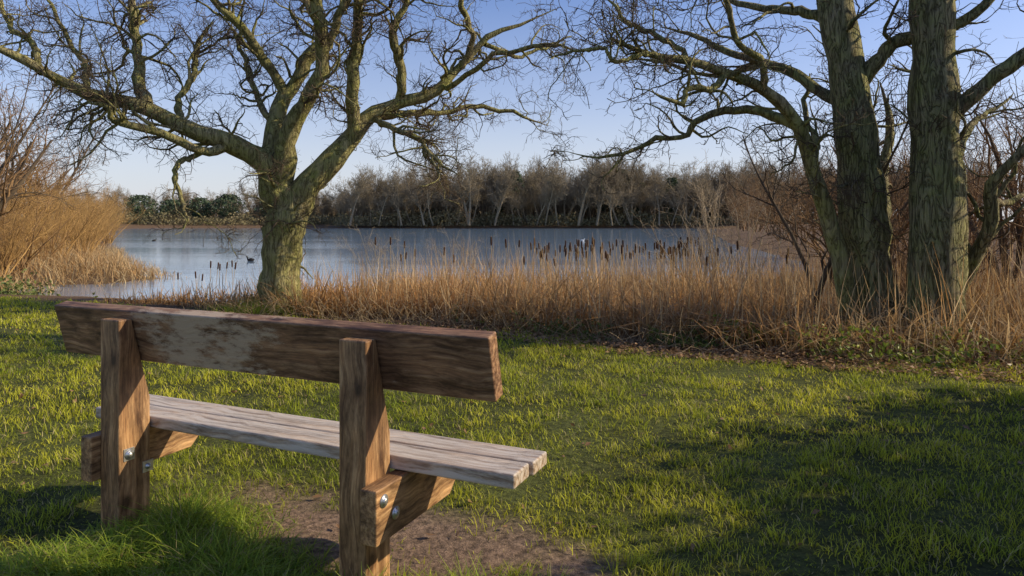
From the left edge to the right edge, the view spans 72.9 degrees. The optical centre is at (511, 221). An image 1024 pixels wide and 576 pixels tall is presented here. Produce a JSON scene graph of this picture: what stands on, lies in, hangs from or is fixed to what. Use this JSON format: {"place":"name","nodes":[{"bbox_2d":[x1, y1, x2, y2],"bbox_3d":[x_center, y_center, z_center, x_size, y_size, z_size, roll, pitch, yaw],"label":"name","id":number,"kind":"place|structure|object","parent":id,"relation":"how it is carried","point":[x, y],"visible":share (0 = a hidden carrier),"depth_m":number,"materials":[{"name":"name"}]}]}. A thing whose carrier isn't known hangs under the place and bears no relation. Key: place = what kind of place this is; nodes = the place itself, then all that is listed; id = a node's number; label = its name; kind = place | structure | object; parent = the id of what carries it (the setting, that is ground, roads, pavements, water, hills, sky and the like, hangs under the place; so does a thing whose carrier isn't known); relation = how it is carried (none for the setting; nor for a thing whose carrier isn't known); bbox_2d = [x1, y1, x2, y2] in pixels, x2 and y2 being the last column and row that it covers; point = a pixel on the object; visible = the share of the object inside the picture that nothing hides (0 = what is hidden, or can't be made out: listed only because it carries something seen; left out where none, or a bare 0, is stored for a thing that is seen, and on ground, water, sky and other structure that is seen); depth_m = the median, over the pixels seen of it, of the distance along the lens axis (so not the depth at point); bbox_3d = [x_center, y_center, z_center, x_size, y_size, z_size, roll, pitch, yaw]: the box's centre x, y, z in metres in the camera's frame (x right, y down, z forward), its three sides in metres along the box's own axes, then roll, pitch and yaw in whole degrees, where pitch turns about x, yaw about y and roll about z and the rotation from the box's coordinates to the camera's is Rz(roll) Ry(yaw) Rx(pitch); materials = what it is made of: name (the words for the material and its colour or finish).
{"place":"outdoors","nodes":[
{"label":"outdoors","id":0,"kind":"place"},
{"bbox_2d":[15,228,978,300],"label":"lake water","id":1,"kind":"structure","parent":0,"point":[188,253],"depth_m":40.22,"materials":[{"name":"blue liquid"}]},
{"bbox_2d":[177,237,788,299],"bbox_3d":[-1.215,1.051,13.605,11.797,1.599,5.418,0,0,0],"label":"cattail clump","id":2,"kind":"object","parent":1,"relation":"in","point":[591,249],"visible":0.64,"depth_m":14.46,"materials":[{"name":"plant"}]},
{"bbox_2d":[0,222,1023,575],"bbox_3d":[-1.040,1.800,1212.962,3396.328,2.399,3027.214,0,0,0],"label":"ground","id":3,"kind":"structure","parent":0,"point":[444,542],"depth_m":3.82,"materials":[{"name":"green plant"}]},
{"bbox_2d":[0,79,27,173],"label":"bare tree","id":4,"kind":"object","parent":3,"relation":"on","point":[7,126],"visible":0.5,"depth_m":23.55,"materials":[{"name":"brown plant"}]},
{"bbox_2d":[0,176,35,254],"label":"bare shrub","id":5,"kind":"object","parent":3,"relation":"on","point":[15,221],"visible":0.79,"depth_m":17.31,"materials":[{"name":"brown plant"}]},
{"bbox_2d":[0,196,46,269],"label":"bare shrub","id":6,"kind":"object","parent":3,"relation":"on","point":[14,234],"visible":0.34,"depth_m":20.66,"materials":[{"name":"brown plant"}]},
{"bbox_2d":[0,112,46,187],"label":"bare tree","id":7,"kind":"object","parent":3,"relation":"on","point":[16,158],"visible":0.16,"depth_m":30.02,"materials":[{"name":"brown plant"}]},
{"bbox_2d":[0,74,54,222],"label":"bare tree","id":8,"kind":"object","parent":3,"relation":"on","point":[23,162],"visible":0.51,"depth_m":19.00,"materials":[{"name":"brown plant"}]},
{"bbox_2d":[1,190,65,243],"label":"golden shrub","id":9,"kind":"object","parent":3,"relation":"on","point":[42,210],"visible":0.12,"depth_m":25.95,"materials":[{"name":"brown plant"}]},
{"bbox_2d":[1,196,70,237],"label":"golden shrub","id":10,"kind":"object","parent":3,"relation":"on","point":[35,212],"visible":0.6,"depth_m":20.18,"materials":[{"name":"brown plant"}]},
{"bbox_2d":[0,174,72,241],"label":"golden shrub","id":11,"kind":"object","parent":3,"relation":"on","point":[41,205],"visible":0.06,"depth_m":31.23,"materials":[{"name":"brown plant"}]},
{"bbox_2d":[0,130,79,210],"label":"bare tree","id":12,"kind":"object","parent":3,"relation":"on","point":[60,180],"visible":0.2,"depth_m":40.28,"materials":[{"name":"brown plant"}]},
{"bbox_2d":[0,83,81,218],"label":"bare tree","id":13,"kind":"object","parent":3,"relation":"on","point":[11,191],"visible":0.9,"depth_m":14.48,"materials":[{"name":"brown plant"}]},
{"bbox_2d":[0,36,83,214],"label":"bare tree","id":14,"kind":"object","parent":3,"relation":"on","point":[12,142],"visible":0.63,"depth_m":16.69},
{"bbox_2d":[0,161,84,281],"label":"golden shrub","id":15,"kind":"object","parent":3,"relation":"on","point":[14,256],"visible":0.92,"depth_m":18.43,"materials":[{"name":"brown plant"}]},
{"bbox_2d":[14,147,78,239],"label":"bare tree","id":16,"kind":"object","parent":3,"relation":"on","point":[57,177],"visible":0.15,"depth_m":49.79,"materials":[{"name":"brown plant"}]},
{"bbox_2d":[7,189,88,261],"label":"golden shrub","id":17,"kind":"object","parent":3,"relation":"on","point":[52,245],"visible":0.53,"depth_m":24.07,"materials":[{"name":"brown plant"}]},
{"bbox_2d":[0,135,96,252],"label":"golden shrub","id":18,"kind":"object","parent":3,"relation":"on","point":[39,208],"visible":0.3,"depth_m":23.44,"materials":[{"name":"brown plant"}]},
{"bbox_2d":[0,167,103,274],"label":"golden shrub","id":19,"kind":"object","parent":3,"relation":"on","point":[28,254],"visible":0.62,"depth_m":20.36,"materials":[{"name":"brown plant"}]},
{"bbox_2d":[2,171,102,242],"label":"golden shrub","id":20,"kind":"object","parent":3,"relation":"on","point":[55,200],"visible":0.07,"depth_m":38.54,"materials":[{"name":"brown plant"}]},
{"bbox_2d":[0,95,111,249],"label":"bare tree","id":21,"kind":"object","parent":3,"relation":"on","point":[37,181],"visible":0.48,"depth_m":25.48,"materials":[{"name":"brown plant"}]},
{"bbox_2d":[4,166,121,259],"bbox_3d":[-17.444,-0.511,26.180,4.106,4.166,4.804,0,0,13],"label":"golden shrub","id":22,"kind":"object","parent":3,"relation":"on","point":[67,224],"visible":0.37,"depth_m":26.62,"materials":[{"name":"brown plant"}]},
{"bbox_2d":[40,103,120,239],"bbox_3d":[-20.171,-2.479,33.043,3.204,8.070,4.651,0,0,21],"label":"bare tree","id":23,"kind":"object","parent":3,"relation":"on","point":[85,161],"visible":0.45,"depth_m":32.59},
{"bbox_2d":[38,163,128,250],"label":"golden shrub","id":24,"kind":"object","parent":3,"relation":"on","point":[84,222],"visible":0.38,"depth_m":33.21,"materials":[{"name":"brown plant"}]},
{"bbox_2d":[55,180,117,243],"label":"golden shrub","id":25,"kind":"object","parent":3,"relation":"on","point":[96,211],"visible":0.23,"depth_m":47.26,"materials":[{"name":"brown plant"}]},
{"bbox_2d":[46,179,130,248],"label":"golden shrub","id":26,"kind":"object","parent":3,"relation":"on","point":[87,207],"visible":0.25,"depth_m":37.59,"materials":[{"name":"brown plant"}]},
{"bbox_2d":[57,187,128,258],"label":"golden shrub","id":27,"kind":"object","parent":3,"relation":"on","point":[89,239],"visible":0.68,"depth_m":30.20,"materials":[{"name":"brown plant"}]},
{"bbox_2d":[64,185,127,222],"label":"golden shrub","id":28,"kind":"object","parent":3,"relation":"on","point":[93,199],"visible":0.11,"depth_m":91.60,"materials":[{"name":"brown plant"}]},
{"bbox_2d":[73,183,122,220],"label":"golden shrub","id":29,"kind":"object","parent":3,"relation":"on","point":[101,199],"visible":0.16,"depth_m":79.98,"materials":[{"name":"brown plant"}]},
{"bbox_2d":[63,187,135,249],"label":"golden shrub","id":30,"kind":"object","parent":3,"relation":"on","point":[93,235],"visible":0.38,"depth_m":35.60,"materials":[{"name":"brown plant"}]},
{"bbox_2d":[75,197,130,247],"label":"golden shrub","id":31,"kind":"object","parent":3,"relation":"on","point":[108,236],"visible":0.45,"depth_m":43.10,"materials":[{"name":"brown plant"}]},
{"bbox_2d":[84,182,125,235],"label":"golden shrub","id":32,"kind":"object","parent":3,"relation":"on","point":[109,204],"visible":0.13,"depth_m":70.53,"materials":[{"name":"brown plant"}]},
{"bbox_2d":[76,184,135,237],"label":"golden shrub","id":33,"kind":"object","parent":3,"relation":"on","point":[97,205],"visible":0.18,"depth_m":60.20,"materials":[{"name":"brown plant"}]},
{"bbox_2d":[81,185,146,243],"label":"golden shrub","id":34,"kind":"object","parent":3,"relation":"on","point":[112,240],"visible":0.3,"depth_m":54.00,"materials":[{"name":"brown plant"}]},
{"bbox_2d":[55,301,546,575],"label":"park bench","id":35,"kind":"object","parent":3,"relation":"on","point":[363,365],"visible":1,"depth_m":2.76,"materials":[{"name":"brown wood"}]},
{"bbox_2d":[0,0,602,312],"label":"bare oak tree","id":36,"kind":"object","parent":3,"relation":"on","point":[286,199],"visible":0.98,"depth_m":10.66,"materials":[{"name":"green plant"}]},
{"bbox_2d":[333,218,413,288],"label":"pale shrub","id":37,"kind":"object","parent":3,"relation":"on","point":[379,249],"visible":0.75,"depth_m":13.26,"materials":[{"name":"beige plant"}]},
{"bbox_2d":[424,223,498,283],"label":"pale shrub","id":38,"kind":"object","parent":3,"relation":"on","point":[461,253],"visible":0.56,"depth_m":14.05,"materials":[{"name":"beige plant"}]},
{"bbox_2d":[7,146,1003,226],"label":"distant treeline","id":39,"kind":"object","parent":3,"relation":"on","point":[513,197],"visible":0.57,"depth_m":179.21,"materials":[{"name":"brown plant"}]},
{"bbox_2d":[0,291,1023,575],"bbox_3d":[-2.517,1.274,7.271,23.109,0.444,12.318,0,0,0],"label":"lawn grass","id":40,"kind":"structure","parent":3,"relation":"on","point":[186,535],"depth_m":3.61,"materials":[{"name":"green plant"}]},
{"bbox_2d":[0,229,1023,369],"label":"reed bed","id":41,"kind":"object","parent":3,"relation":"on","point":[1002,305],"visible":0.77,"depth_m":9.35,"materials":[{"name":"plant"}]},
{"bbox_2d":[0,269,1023,550],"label":"bramble and leaf litter","id":42,"kind":"object","parent":3,"relation":"on","point":[852,355],"visible":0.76,"depth_m":6.83,"materials":[{"name":"plant"}]},
{"bbox_2d":[647,201,731,287],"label":"pale shrub","id":43,"kind":"object","parent":3,"relation":"on","point":[703,250],"visible":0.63,"depth_m":11.96,"materials":[{"name":"brown plant"}]},
{"bbox_2d":[634,151,745,281],"bbox_3d":[3.594,0.152,13.505,2.082,3.290,3.068,0,0,27],"label":"pale shrub","id":44,"kind":"object","parent":3,"relation":"on","point":[707,231],"visible":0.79,"depth_m":13.18,"materials":[{"name":"brown plant"}]},
{"bbox_2d":[534,0,915,341],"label":"bare tree","id":45,"kind":"object","parent":3,"relation":"on","point":[788,116],"visible":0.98,"depth_m":7.68,"materials":[{"name":"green plant"}]},
{"bbox_2d":[721,193,750,226],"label":"bare shrub","id":46,"kind":"object","parent":3,"relation":"on","point":[736,204],"visible":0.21,"depth_m":140.91,"materials":[{"name":"brown plant"}]},
{"bbox_2d":[710,161,763,230],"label":"bare shrub","id":47,"kind":"object","parent":3,"relation":"on","point":[746,223],"visible":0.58,"depth_m":90.98,"materials":[{"name":"brown plant"}]},
{"bbox_2d":[723,180,761,228],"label":"bare shrub","id":48,"kind":"object","parent":3,"relation":"on","point":[736,217],"visible":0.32,"depth_m":107.72,"materials":[{"name":"brown plant"}]},
{"bbox_2d":[686,166,815,285],"bbox_3d":[5.164,0.339,14.579,2.789,2.991,1.893,0,0,25],"label":"pale shrub","id":49,"kind":"object","parent":3,"relation":"on","point":[745,221],"visible":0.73,"depth_m":14.38,"materials":[{"name":"brown plant"}]},
{"bbox_2d":[687,92,818,294],"bbox_3d":[4.145,-0.325,11.466,1.535,3.867,2.229,0,0,-36],"label":"bare tree","id":50,"kind":"object","parent":3,"relation":"on","point":[788,228],"visible":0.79,"depth_m":11.30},
{"bbox_2d":[734,172,783,231],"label":"bare shrub","id":51,"kind":"object","parent":3,"relation":"on","point":[747,205],"visible":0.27,"depth_m":78.07,"materials":[{"name":"brown plant"}]},
{"bbox_2d":[735,171,782,226],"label":"bare shrub","id":52,"kind":"object","parent":3,"relation":"on","point":[755,200],"visible":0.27,"depth_m":111.18,"materials":[{"name":"brown plant"}]},
{"bbox_2d":[720,152,827,239],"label":"bare shrub","id":53,"kind":"object","parent":3,"relation":"on","point":[768,201],"visible":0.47,"depth_m":50.15,"materials":[{"name":"brown plant"}]},
{"bbox_2d":[731,161,822,235],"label":"bare shrub","id":54,"kind":"object","parent":3,"relation":"on","point":[768,232],"visible":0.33,"depth_m":61.88,"materials":[{"name":"brown plant"}]},
{"bbox_2d":[762,163,815,245],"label":"bare shrub","id":55,"kind":"object","parent":3,"relation":"on","point":[779,205],"visible":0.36,"depth_m":41.54,"materials":[{"name":"brown plant"}]},
{"bbox_2d":[596,0,1017,340],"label":"bare tree","id":56,"kind":"object","parent":3,"relation":"on","point":[851,71],"visible":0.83,"depth_m":8.01,"materials":[{"name":"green plant"}]},
{"bbox_2d":[797,161,837,236],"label":"bare shrub","id":57,"kind":"object","parent":3,"relation":"on","point":[812,200],"visible":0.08,"depth_m":32.84,"materials":[{"name":"brown plant"}]},
{"bbox_2d":[741,131,910,298],"bbox_3d":[5.283,-0.053,11.458,3.086,3.530,2.810,0,0,-40],"label":"bare shrub","id":58,"kind":"object","parent":3,"relation":"on","point":[814,241],"visible":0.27,"depth_m":11.75,"materials":[{"name":"brown plant"}]},
{"bbox_2d":[820,130,909,249],"bbox_3d":[14.041,-1.265,27.468,3.844,5.547,6.680,0,0,12],"label":"bare shrub","id":59,"kind":"object","parent":3,"relation":"on","point":[880,149],"visible":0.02,"depth_m":27.92,"materials":[{"name":"brown plant"}]},
{"bbox_2d":[763,120,1021,283],"bbox_3d":[7.712,-0.175,14.277,4.772,3.962,2.746,0,0,29],"label":"bare shrub","id":60,"kind":"object","parent":3,"relation":"on","point":[810,251],"visible":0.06,"depth_m":14.13,"materials":[{"name":"brown plant"}]},
{"bbox_2d":[788,151,1022,290],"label":"bare shrub","id":61,"kind":"object","parent":3,"relation":"on","point":[898,217],"visible":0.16,"depth_m":11.43,"materials":[{"name":"brown plant"}]},
{"bbox_2d":[788,174,1023,297],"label":"bare shrub","id":62,"kind":"object","parent":3,"relation":"on","point":[893,265],"visible":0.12,"depth_m":10.34,"materials":[{"name":"brown plant"}]},
{"bbox_2d":[809,39,1005,315],"bbox_3d":[4.342,-0.278,8.116,1.402,3.531,2.035,0,0,-36],"label":"bare tree","id":63,"kind":"object","parent":3,"relation":"on","point":[826,269],"visible":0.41,"depth_m":8.03,"materials":[{"name":"brown plant"}]},
{"bbox_2d":[820,111,1017,262],"bbox_3d":[7.643,-0.280,13.050,3.278,4.119,3.600,0,0,-42],"label":"bare tree","id":64,"kind":"object","parent":3,"relation":"on","point":[904,213],"visible":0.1,"depth_m":13.14,"materials":[{"name":"brown plant"}]},
{"bbox_2d":[815,72,1023,279],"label":"bare shrub","id":65,"kind":"object","parent":3,"relation":"on","point":[971,242],"visible":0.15,"depth_m":14.68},
{"bbox_2d":[876,119,979,268],"bbox_3d":[12.840,-1.095,22.404,3.844,5.547,6.680,0,0,38],"label":"bare shrub","id":66,"kind":"object","parent":3,"relation":"on","point":[906,199],"visible":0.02,"depth_m":22.08,"materials":[{"name":"brown plant"}]},
{"bbox_2d":[864,0,1023,344],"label":"bare tree","id":67,"kind":"object","parent":3,"relation":"on","point":[939,214],"visible":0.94,"depth_m":7.57,"materials":[{"name":"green plant"}]},
{"bbox_2d":[895,107,1023,285],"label":"bare shrub","id":68,"kind":"object","parent":3,"relation":"on","point":[1005,213],"visible":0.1,"depth_m":18.19,"materials":[{"name":"brown plant"}]},
{"bbox_2d":[896,80,1023,240],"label":"bare tree","id":69,"kind":"object","parent":3,"relation":"on","point":[1021,200],"visible":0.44,"depth_m":10.72,"materials":[{"name":"brown plant"}]},
{"bbox_2d":[958,61,1023,288],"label":"bare tree","id":70,"kind":"object","parent":3,"relation":"on","point":[1003,250],"visible":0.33,"depth_m":13.11,"materials":[{"name":"brown plant"}]},
{"bbox_2d":[966,148,1023,280],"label":"bare shrub","id":71,"kind":"object","parent":3,"relation":"on","point":[993,166],"visible":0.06,"depth_m":17.75,"materials":[{"name":"brown plant"}]},
{"bbox_2d":[968,37,1023,224],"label":"bare shrub","id":72,"kind":"object","parent":3,"relation":"on","point":[1005,114],"visible":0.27,"depth_m":24.54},
{"bbox_2d":[976,124,1023,216],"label":"bare shrub","id":73,"kind":"object","parent":3,"relation":"on","point":[1004,151],"visible":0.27,"depth_m":13.67,"materials":[{"name":"brown plant"}]},
{"bbox_2d":[981,4,1023,220],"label":"bare tree","id":74,"kind":"object","parent":3,"relation":"on","point":[1013,99],"visible":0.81,"depth_m":8.19,"materials":[{"name":"brown plant"}]},
{"bbox_2d":[981,109,1023,278],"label":"bare shrub","id":75,"kind":"object","parent":3,"relation":"on","point":[1010,139],"visible":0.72,"depth_m":8.53,"materials":[{"name":"brown plant"}]},
{"bbox_2d":[0,0,1023,221],"label":"sky","id":76,"kind":"structure","parent":0,"point":[137,176],"materials":[{"name":"blue"}]}
]}

